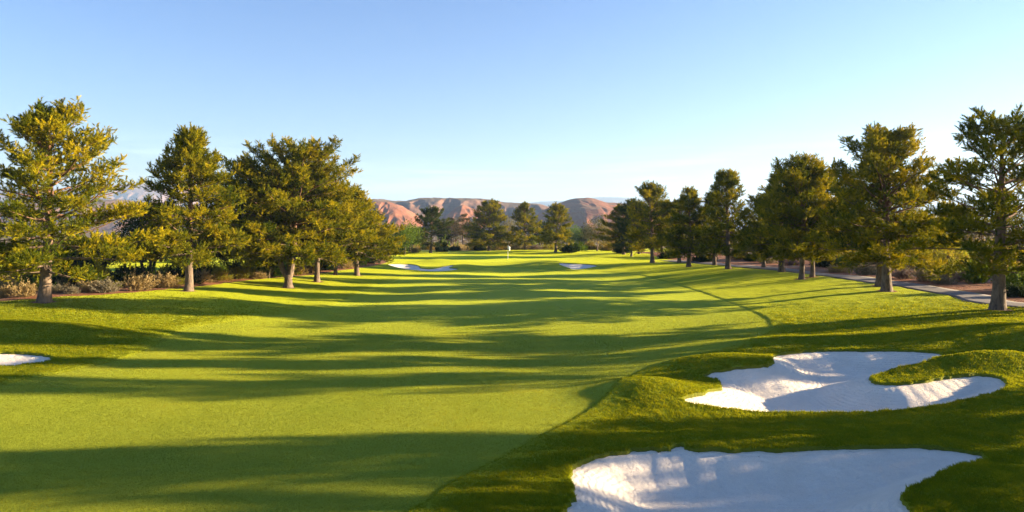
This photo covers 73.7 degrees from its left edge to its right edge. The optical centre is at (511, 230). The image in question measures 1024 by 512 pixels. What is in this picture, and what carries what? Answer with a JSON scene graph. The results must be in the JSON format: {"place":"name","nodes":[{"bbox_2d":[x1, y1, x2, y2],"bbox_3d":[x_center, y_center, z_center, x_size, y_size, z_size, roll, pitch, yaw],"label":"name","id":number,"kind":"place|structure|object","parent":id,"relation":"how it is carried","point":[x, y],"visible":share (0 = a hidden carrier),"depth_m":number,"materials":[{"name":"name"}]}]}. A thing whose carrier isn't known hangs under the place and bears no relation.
{"place":"outdoors","nodes":[
{"label":"outdoors","id":0,"kind":"place"},
{"bbox_2d":[0,184,213,208],"bbox_3d":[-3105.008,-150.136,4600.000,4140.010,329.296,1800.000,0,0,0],"label":"mountains","id":1,"kind":"structure","parent":0,"point":[136,193],"depth_m":4169.06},
{"bbox_2d":[0,199,233,232],"bbox_3d":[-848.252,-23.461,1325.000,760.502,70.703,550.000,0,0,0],"label":"hills","id":2,"kind":"structure","parent":0,"point":[109,227],"depth_m":1154.41,"materials":[{"name":"stone"}]},
{"bbox_2d":[368,201,428,231],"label":"hills","id":3,"kind":"structure","parent":0,"point":[397,214],"depth_m":772.50,"materials":[{"name":"stone"}]},
{"bbox_2d":[373,197,548,234],"bbox_3d":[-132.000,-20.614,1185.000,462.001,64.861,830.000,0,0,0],"label":"hills","id":4,"kind":"structure","parent":0,"point":[448,205],"depth_m":979.78,"materials":[{"name":"stone"}]},
{"bbox_2d":[430,205,503,231],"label":"hills","id":5,"kind":"structure","parent":0,"point":[457,212],"depth_m":820.91,"materials":[{"name":"stone"}]},
{"bbox_2d":[0,232,1023,511],"bbox_3d":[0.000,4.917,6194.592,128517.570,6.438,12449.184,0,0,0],"label":"ground","id":6,"kind":"structure","parent":0,"point":[490,282],"depth_m":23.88,"materials":[{"name":"plant"}]},
{"bbox_2d":[0,282,13,297],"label":"sagebrush","id":7,"kind":"object","parent":6,"relation":"on","point":[5,291],"visible":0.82,"depth_m":39.76,"materials":[{"name":"plant"}]},
{"bbox_2d":[2,268,39,283],"bbox_3d":[-34.837,3.264,49.501,3.380,1.978,3.387,0,0,3],"label":"bush","id":8,"kind":"object","parent":6,"relation":"on","point":[38,269],"visible":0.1,"depth_m":48.74,"materials":[{"name":"green plant"}]},
{"bbox_2d":[7,278,37,297],"bbox_3d":[-28.338,3.341,39.775,1.788,1.273,1.626,0,0,2],"label":"sagebrush","id":9,"kind":"object","parent":6,"relation":"on","point":[25,291],"visible":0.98,"depth_m":39.70,"materials":[{"name":"plant"}]},
{"bbox_2d":[0,354,50,365],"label":"sand bunker","id":10,"kind":"object","parent":6,"relation":"on","point":[10,359],"visible":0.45,"depth_m":24.34},
{"bbox_2d":[52,282,68,293],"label":"sagebrush","id":11,"kind":"object","parent":6,"relation":"on","point":[56,288],"visible":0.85,"depth_m":42.31,"materials":[{"name":"plant"}]},
{"bbox_2d":[32,240,103,271],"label":"shade tree","id":12,"kind":"object","parent":6,"relation":"on","point":[75,262],"visible":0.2,"depth_m":50.61,"materials":[{"name":"green plant"}]},
{"bbox_2d":[61,285,80,293],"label":"sagebrush","id":13,"kind":"object","parent":6,"relation":"on","point":[70,290],"visible":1,"depth_m":41.48,"materials":[{"name":"plant"}]},
{"bbox_2d":[56,261,107,285],"bbox_3d":[-30.668,3.171,49.149,3.204,1.960,3.262,0,0,5],"label":"bush","id":14,"kind":"object","parent":6,"relation":"on","point":[68,279],"visible":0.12,"depth_m":48.42,"materials":[{"name":"green plant"}]},
{"bbox_2d":[0,95,170,302],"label":"pine tree","id":15,"kind":"object","parent":6,"relation":"on","point":[43,129],"visible":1,"depth_m":36.67,"materials":[{"name":"green plant"}]},
{"bbox_2d":[72,280,102,292],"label":"sagebrush","id":16,"kind":"object","parent":6,"relation":"on","point":[85,288],"visible":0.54,"depth_m":42.89,"materials":[{"name":"plant"}]},
{"bbox_2d":[75,232,128,271],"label":"shade tree","id":17,"kind":"object","parent":6,"relation":"on","point":[102,262],"visible":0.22,"depth_m":53.56,"materials":[{"name":"green plant"}]},
{"bbox_2d":[88,276,122,292],"bbox_3d":[-25.497,3.366,43.043,1.852,1.275,2.028,0,0,-20],"label":"sagebrush","id":18,"kind":"object","parent":6,"relation":"on","point":[107,287],"visible":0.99,"depth_m":42.66,"materials":[{"name":"plant"}]},
{"bbox_2d":[106,263,157,282],"bbox_3d":[-28.915,3.149,51.324,3.155,1.876,3.160,0,0,27],"label":"bush","id":19,"kind":"object","parent":6,"relation":"on","point":[120,273],"visible":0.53,"depth_m":50.69,"materials":[{"name":"green plant"}]},
{"bbox_2d":[116,268,158,290],"bbox_3d":[-24.667,3.229,44.910,2.119,1.686,2.330,0,0,43],"label":"sagebrush","id":20,"kind":"object","parent":6,"relation":"on","point":[138,280],"visible":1,"depth_m":44.69,"materials":[{"name":"plant"}]},
{"bbox_2d":[106,199,179,274],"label":"shade tree","id":21,"kind":"object","parent":6,"relation":"on","point":[132,224],"visible":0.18,"depth_m":52.63,"materials":[{"name":"green plant"}]},
{"bbox_2d":[152,272,181,287],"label":"sagebrush","id":22,"kind":"object","parent":6,"relation":"on","point":[170,280],"visible":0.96,"depth_m":47.75,"materials":[{"name":"plant"}]},
{"bbox_2d":[175,275,184,285],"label":"rabbitbrush","id":23,"kind":"object","parent":6,"relation":"on","point":[181,281],"visible":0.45,"depth_m":50.68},
{"bbox_2d":[122,121,252,290],"bbox_3d":[-21.679,-1.494,46.139,7.126,11.791,8.289,0,0,41],"label":"pine tree","id":24,"kind":"object","parent":6,"relation":"on","point":[190,150],"visible":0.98,"depth_m":45.38,"materials":[{"name":"green plant"}]},
{"bbox_2d":[193,269,212,282],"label":"sagebrush","id":25,"kind":"object","parent":6,"relation":"on","point":[205,275],"visible":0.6,"depth_m":53.45,"materials":[{"name":"plant"}]},
{"bbox_2d":[178,221,231,274],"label":"shade tree","id":26,"kind":"object","parent":6,"relation":"on","point":[199,269],"visible":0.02,"depth_m":57.55,"materials":[{"name":"green plant"}]},
{"bbox_2d":[211,264,232,280],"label":"rabbitbrush","id":27,"kind":"object","parent":6,"relation":"on","point":[218,270],"visible":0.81,"depth_m":56.02,"materials":[{"name":"plant"}]},
{"bbox_2d":[227,264,255,279],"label":"rabbitbrush","id":28,"kind":"object","parent":6,"relation":"on","point":[242,273],"visible":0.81,"depth_m":57.99,"materials":[{"name":"plant"}]},
{"bbox_2d":[210,154,277,277],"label":"pine tree","id":29,"kind":"object","parent":6,"relation":"on","point":[228,264],"visible":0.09,"depth_m":58.12,"materials":[{"name":"green plant"}]},
{"bbox_2d":[249,270,270,278],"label":"sagebrush","id":30,"kind":"object","parent":6,"relation":"on","point":[258,275],"visible":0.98,"depth_m":59.18,"materials":[{"name":"plant"}]},
{"bbox_2d":[254,260,286,277],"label":"shade tree","id":31,"kind":"object","parent":6,"relation":"on","point":[271,269],"visible":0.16,"depth_m":60.04,"materials":[{"name":"green plant"}]},
{"bbox_2d":[261,259,286,276],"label":"bush","id":32,"kind":"object","parent":6,"relation":"on","point":[277,271],"visible":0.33,"depth_m":61.69,"materials":[{"name":"green plant"}]},
{"bbox_2d":[188,133,376,287],"bbox_3d":[-18.762,-1.495,55.038,14.207,12.875,12.237,0,0,-45],"label":"pine tree","id":33,"kind":"object","parent":6,"relation":"on","point":[274,183],"visible":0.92,"depth_m":53.67,"materials":[{"name":"green plant"}]},
{"bbox_2d":[296,266,308,273],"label":"sagebrush","id":34,"kind":"object","parent":6,"relation":"on","point":[301,268],"visible":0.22,"depth_m":68.43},
{"bbox_2d":[300,257,322,271],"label":"bush","id":35,"kind":"object","parent":6,"relation":"on","point":[312,264],"visible":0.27,"depth_m":72.30,"materials":[{"name":"green plant"}]},
{"bbox_2d":[274,171,381,281],"bbox_3d":[-17.274,-0.375,60.908,11.859,10.521,9.679,0,0,0],"label":"pine tree","id":36,"kind":"object","parent":6,"relation":"on","point":[363,235],"visible":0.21,"depth_m":60.69,"materials":[{"name":"green plant"}]},
{"bbox_2d":[320,262,338,269],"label":"bush","id":37,"kind":"object","parent":6,"relation":"on","point":[326,267],"visible":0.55,"depth_m":75.19,"materials":[{"name":"green plant"}]},
{"bbox_2d":[326,199,363,274],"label":"pine tree","id":38,"kind":"object","parent":6,"relation":"on","point":[335,272],"visible":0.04,"depth_m":70.23,"materials":[{"name":"green plant"}]},
{"bbox_2d":[339,261,352,268],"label":"sagebrush","id":39,"kind":"object","parent":6,"relation":"on","point":[346,266],"visible":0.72,"depth_m":78.01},
{"bbox_2d":[329,184,409,275],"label":"pine tree","id":40,"kind":"object","parent":6,"relation":"on","point":[385,233],"visible":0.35,"depth_m":70.42,"materials":[{"name":"green plant"}]},
{"bbox_2d":[362,210,392,263],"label":"pine tree","id":41,"kind":"object","parent":6,"relation":"on","point":[380,257],"visible":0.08,"depth_m":87.55,"materials":[{"name":"green plant"}]},
{"bbox_2d":[387,219,423,253],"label":"leafy tree","id":42,"kind":"object","parent":6,"relation":"on","point":[408,230],"visible":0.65,"depth_m":118.09,"materials":[{"name":"green plant"}]},
{"bbox_2d":[407,245,421,252],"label":"sagebrush","id":43,"kind":"object","parent":6,"relation":"on","point":[415,249],"visible":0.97,"depth_m":124.13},
{"bbox_2d":[389,264,456,270],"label":"sand bunker","id":44,"kind":"object","parent":6,"relation":"on","point":[415,267],"visible":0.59,"depth_m":86.10},
{"bbox_2d":[409,205,454,252],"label":"pine tree","id":45,"kind":"object","parent":6,"relation":"on","point":[430,219],"visible":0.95,"depth_m":121.75,"materials":[{"name":"green plant"}]},
{"bbox_2d":[434,240,449,251],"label":"bush","id":46,"kind":"object","parent":6,"relation":"on","point":[440,249],"visible":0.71,"depth_m":131.00,"materials":[{"name":"green plant"}]},
{"bbox_2d":[433,219,464,241],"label":"background tree","id":47,"kind":"object","parent":6,"relation":"on","point":[448,233],"visible":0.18,"depth_m":225.34,"materials":[{"name":"green plant"}]},
{"bbox_2d":[441,218,462,245],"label":"pine tree","id":48,"kind":"object","parent":6,"relation":"on","point":[451,230],"visible":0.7,"depth_m":220.36,"materials":[{"name":"green plant"}]},
{"bbox_2d":[449,245,462,250],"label":"bush","id":49,"kind":"object","parent":6,"relation":"on","point":[454,248],"visible":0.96,"depth_m":138.67,"materials":[{"name":"green plant"}]},
{"bbox_2d":[447,213,472,244],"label":"pine tree","id":50,"kind":"object","parent":6,"relation":"on","point":[462,216],"visible":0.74,"depth_m":220.94,"materials":[{"name":"green plant"}]},
{"bbox_2d":[460,218,487,239],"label":"background tree","id":51,"kind":"object","parent":6,"relation":"on","point":[470,232],"visible":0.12,"depth_m":239.62,"materials":[{"name":"green plant"}]},
{"bbox_2d":[472,245,487,250],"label":"bush","id":52,"kind":"object","parent":6,"relation":"on","point":[476,248],"visible":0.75,"depth_m":139.90,"materials":[{"name":"green plant"}]},
{"bbox_2d":[461,198,517,250],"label":"pine tree","id":53,"kind":"object","parent":6,"relation":"on","point":[490,209],"visible":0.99,"depth_m":135.07,"materials":[{"name":"green plant"}]},
{"bbox_2d":[499,214,516,234],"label":"background tree","id":54,"kind":"object","parent":6,"relation":"on","point":[509,224],"visible":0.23,"depth_m":240.88,"materials":[{"name":"green plant"}]},
{"bbox_2d":[0,232,1023,289],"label":"undergrowth","id":55,"kind":"object","parent":6,"relation":"on","point":[953,254],"visible":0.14,"depth_m":57.67,"materials":[{"name":"green plant"}]},
{"bbox_2d":[505,244,523,249],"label":"sagebrush","id":56,"kind":"object","parent":6,"relation":"on","point":[514,247],"visible":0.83,"depth_m":138.23,"materials":[{"name":"plant"}]},
{"bbox_2d":[506,200,544,249],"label":"pine tree","id":57,"kind":"object","parent":6,"relation":"on","point":[520,214],"visible":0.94,"depth_m":137.40,"materials":[{"name":"green plant"}]},
{"bbox_2d":[527,245,542,249],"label":"sagebrush","id":58,"kind":"object","parent":6,"relation":"on","point":[534,247],"visible":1,"depth_m":138.23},
{"bbox_2d":[526,221,555,244],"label":"background tree","id":59,"kind":"object","parent":6,"relation":"on","point":[537,234],"visible":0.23,"depth_m":233.23,"materials":[{"name":"green plant"}]},
{"bbox_2d":[535,201,575,252],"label":"pine tree","id":60,"kind":"object","parent":6,"relation":"on","point":[556,237],"visible":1,"depth_m":125.72,"materials":[{"name":"green plant"}]},
{"bbox_2d":[558,242,579,252],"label":"bush","id":61,"kind":"object","parent":6,"relation":"on","point":[569,248],"visible":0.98,"depth_m":125.86,"materials":[{"name":"green plant"}]},
{"bbox_2d":[562,225,586,243],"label":"background tree","id":62,"kind":"object","parent":6,"relation":"on","point":[576,232],"visible":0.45,"depth_m":217.75,"materials":[{"name":"green plant"}]},
{"bbox_2d":[559,263,594,268],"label":"sand bunker","id":63,"kind":"object","parent":6,"relation":"on","point":[575,266],"visible":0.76,"depth_m":88.39},
{"bbox_2d":[572,241,587,250],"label":"bush","id":64,"kind":"object","parent":6,"relation":"on","point":[582,246],"visible":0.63,"depth_m":132.56,"materials":[{"name":"green plant"}]},
{"bbox_2d":[572,226,598,243],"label":"background tree","id":65,"kind":"object","parent":6,"relation":"on","point":[585,240],"visible":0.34,"depth_m":218.38,"materials":[{"name":"green plant"}]},
{"bbox_2d":[580,214,608,250],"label":"olive tree","id":66,"kind":"object","parent":6,"relation":"on","point":[590,233],"visible":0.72,"depth_m":132.81,"materials":[{"name":"green plant"}]},
{"bbox_2d":[600,244,611,250],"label":"bush","id":67,"kind":"object","parent":6,"relation":"on","point":[604,248],"visible":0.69,"depth_m":130.75,"materials":[{"name":"green plant"}]},
{"bbox_2d":[591,203,634,254],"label":"pine tree","id":68,"kind":"object","parent":6,"relation":"on","point":[614,233],"visible":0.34,"depth_m":114.41,"materials":[{"name":"green plant"}]},
{"bbox_2d":[612,247,628,253],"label":"bush","id":69,"kind":"object","parent":6,"relation":"on","point":[616,251],"visible":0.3,"depth_m":120.18,"materials":[{"name":"green plant"}]},
{"bbox_2d":[612,197,649,256],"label":"pine tree","id":70,"kind":"object","parent":6,"relation":"on","point":[622,229],"visible":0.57,"depth_m":106.33,"materials":[{"name":"green plant"}]},
{"bbox_2d":[616,200,649,253],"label":"pine tree","id":71,"kind":"object","parent":6,"relation":"on","point":[643,202],"visible":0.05,"depth_m":111.69,"materials":[{"name":"green plant"}]},
{"bbox_2d":[624,179,684,262],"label":"pine tree","id":72,"kind":"object","parent":6,"relation":"on","point":[650,192],"visible":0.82,"depth_m":88.19,"materials":[{"name":"green plant"}]},
{"bbox_2d":[642,199,671,253],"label":"pine tree","id":73,"kind":"object","parent":6,"relation":"on","point":[655,223],"visible":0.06,"depth_m":107.30,"materials":[{"name":"green plant"}]},
{"bbox_2d":[657,250,675,258],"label":"bush","id":74,"kind":"object","parent":6,"relation":"on","point":[660,256],"visible":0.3,"depth_m":99.98,"materials":[{"name":"green plant"}]},
{"bbox_2d":[651,197,694,262],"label":"pine tree","id":75,"kind":"object","parent":6,"relation":"on","point":[670,205],"visible":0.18,"depth_m":86.98,"materials":[{"name":"green plant"}]},
{"bbox_2d":[656,185,724,266],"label":"pine tree","id":76,"kind":"object","parent":6,"relation":"on","point":[691,201],"visible":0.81,"depth_m":77.66,"materials":[{"name":"green plant"}]},
{"bbox_2d":[691,255,718,261],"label":"bush","id":77,"kind":"object","parent":6,"relation":"on","point":[699,259],"visible":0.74,"depth_m":86.14,"materials":[{"name":"green plant"}]},
{"bbox_2d":[684,190,735,264],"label":"pine tree","id":78,"kind":"object","parent":6,"relation":"on","point":[714,262],"visible":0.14,"depth_m":78.06,"materials":[{"name":"green plant"}]},
{"bbox_2d":[690,167,757,268],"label":"pine tree","id":79,"kind":"object","parent":6,"relation":"on","point":[724,188],"visible":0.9,"depth_m":69.05,"materials":[{"name":"green plant"}]},
{"bbox_2d":[725,251,751,259],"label":"bush","id":80,"kind":"object","parent":6,"relation":"on","point":[735,258],"visible":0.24,"depth_m":88.40,"materials":[{"name":"green plant"}]},
{"bbox_2d":[742,252,757,261],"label":"bush","id":81,"kind":"object","parent":6,"relation":"on","point":[748,259],"visible":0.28,"depth_m":85.92,"materials":[{"name":"green plant"}]},
{"bbox_2d":[737,192,773,266],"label":"pine tree","id":82,"kind":"object","parent":6,"relation":"on","point":[750,200],"visible":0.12,"depth_m":68.28,"materials":[{"name":"green plant"}]},
{"bbox_2d":[756,258,776,262],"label":"sagebrush","id":83,"kind":"object","parent":6,"relation":"on","point":[772,261],"visible":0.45,"depth_m":82.79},
{"bbox_2d":[567,447,980,511],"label":"sand bunker","id":84,"kind":"object","parent":6,"relation":"on","point":[678,479],"visible":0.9,"depth_m":14.55},
{"bbox_2d":[730,170,817,271],"bbox_3d":[24.730,-0.867,62.983,9.133,10.104,6.955,0,0,-9],"label":"pine tree","id":85,"kind":"object","parent":6,"relation":"on","point":[753,231],"visible":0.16,"depth_m":62.78,"materials":[{"name":"green plant"}]},
{"bbox_2d":[785,259,799,264],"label":"sagebrush","id":86,"kind":"object","parent":6,"relation":"on","point":[790,262],"visible":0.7,"depth_m":78.08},
{"bbox_2d":[750,150,847,278],"bbox_3d":[23.550,-1.092,55.946,7.499,10.863,9.392,0,0,13],"label":"pine tree","id":87,"kind":"object","parent":6,"relation":"on","point":[791,171],"visible":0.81,"depth_m":54.65,"materials":[{"name":"green plant"}]},
{"bbox_2d":[768,160,855,276],"bbox_3d":[24.967,-0.836,56.728,7.958,10.095,6.354,0,0,-11],"label":"pine tree","id":88,"kind":"object","parent":6,"relation":"on","point":[812,267],"visible":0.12,"depth_m":55.87,"materials":[{"name":"green plant"}]},
{"bbox_2d":[809,258,841,266],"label":"bush","id":89,"kind":"object","parent":6,"relation":"on","point":[824,263],"visible":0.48,"depth_m":70.58,"materials":[{"name":"green plant"}]},
{"bbox_2d":[825,263,852,272],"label":"sagebrush","id":90,"kind":"object","parent":6,"relation":"on","point":[831,269],"visible":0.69,"depth_m":63.02,"materials":[{"name":"plant"}]},
{"bbox_2d":[685,352,1004,411],"bbox_3d":[10.297,4.938,22.483,11.100,1.212,8.200,0,0,0],"label":"sand bunker","id":91,"kind":"object","parent":6,"relation":"on","point":[824,381],"visible":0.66,"depth_m":22.05},
{"bbox_2d":[829,250,864,267],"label":"bush","id":92,"kind":"object","parent":6,"relation":"on","point":[838,261],"visible":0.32,"depth_m":69.92,"materials":[{"name":"green plant"}]},
{"bbox_2d":[846,262,876,274],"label":"sagebrush","id":93,"kind":"object","parent":6,"relation":"on","point":[867,270],"visible":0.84,"depth_m":58.29,"materials":[{"name":"plant"}]},
{"bbox_2d":[809,158,942,286],"bbox_3d":[25.694,-0.830,47.607,8.546,9.994,7.514,0,0,37],"label":"pine tree","id":94,"kind":"object","parent":6,"relation":"on","point":[896,216],"visible":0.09,"depth_m":47.51,"materials":[{"name":"green plant"}]},
{"bbox_2d":[803,121,960,291],"bbox_3d":[24.241,-1.561,45.035,9.689,11.686,10.125,0,0,-42],"label":"pine tree","id":95,"kind":"object","parent":6,"relation":"on","point":[884,151],"visible":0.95,"depth_m":43.57,"materials":[{"name":"green plant"}]},
{"bbox_2d":[891,267,915,278],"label":"sagebrush","id":96,"kind":"object","parent":6,"relation":"on","point":[905,273],"visible":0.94,"depth_m":51.79,"materials":[{"name":"plant"}]},
{"bbox_2d":[909,262,937,281],"bbox_3d":[30.027,3.052,49.751,1.927,1.532,1.760,0,0,26],"label":"sagebrush","id":97,"kind":"object","parent":6,"relation":"on","point":[921,278],"visible":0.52,"depth_m":49.60,"materials":[{"name":"plant"}]},
{"bbox_2d":[928,274,959,284],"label":"sagebrush","id":98,"kind":"object","parent":6,"relation":"on","point":[944,279],"visible":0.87,"depth_m":47.77,"materials":[{"name":"plant"}]},
{"bbox_2d":[928,202,981,264],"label":"background tree","id":99,"kind":"object","parent":6,"relation":"on","point":[973,236],"visible":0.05,"depth_m":66.83,"materials":[{"name":"green plant"}]},
{"bbox_2d":[889,102,1023,310],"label":"pine tree","id":100,"kind":"object","parent":6,"relation":"on","point":[1000,197],"visible":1,"depth_m":33.95,"materials":[{"name":"green plant"}]},
{"bbox_2d":[952,271,965,280],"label":"sagebrush","id":101,"kind":"object","parent":6,"relation":"on","point":[959,276],"visible":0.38,"depth_m":49.30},
{"bbox_2d":[957,259,991,283],"bbox_3d":[32.619,2.881,48.337,2.303,1.938,2.063,0,0,-22],"label":"bush","id":102,"kind":"object","parent":6,"relation":"on","point":[978,278],"visible":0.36,"depth_m":47.93,"materials":[{"name":"green plant"}]},
{"bbox_2d":[962,204,1023,252],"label":"background tree","id":103,"kind":"object","parent":6,"relation":"on","point":[982,237],"visible":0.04,"depth_m":67.81,"materials":[{"name":"green plant"}]},
{"bbox_2d":[983,199,1023,252],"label":"background tree","id":104,"kind":"object","parent":6,"relation":"on","point":[1019,244],"visible":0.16,"depth_m":64.69,"materials":[{"name":"green plant"}]},
{"bbox_2d":[1006,281,1023,297],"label":"bush","id":105,"kind":"object","parent":6,"relation":"on","point":[1015,290],"visible":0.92,"depth_m":40.57,"materials":[{"name":"green plant"}]},
{"bbox_2d":[1006,264,1023,289],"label":"bush","id":106,"kind":"object","parent":6,"relation":"on","point":[1015,278],"visible":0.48,"depth_m":43.19,"materials":[{"name":"green plant"}]},
{"bbox_2d":[0,291,1023,511],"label":"rough grass","id":107,"kind":"structure","parent":0,"point":[1000,466],"depth_m":18.50,"materials":[{"name":"plant"}]},
{"bbox_2d":[0,0,1023,205],"label":"sky","id":108,"kind":"structure","parent":0,"point":[515,101],"materials":[{"name":"blue"}]},
{"bbox_2d":[527,198,701,233],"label":"hills","id":109,"kind":"structure","parent":0,"point":[581,211],"depth_m":800.05,"materials":[{"name":"stone"}]},
{"bbox_2d":[531,197,1023,229],"bbox_3d":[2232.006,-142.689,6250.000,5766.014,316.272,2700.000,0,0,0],"label":"mountains","id":110,"kind":"structure","parent":0,"point":[604,199],"depth_m":5779.40,"materials":[{"name":"stone"}]},
{"bbox_2d":[659,260,1023,307],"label":"cart path","id":111,"kind":"structure","parent":0,"point":[965,296],"depth_m":46.70,"materials":[{"name":"concrete"}]}
]}

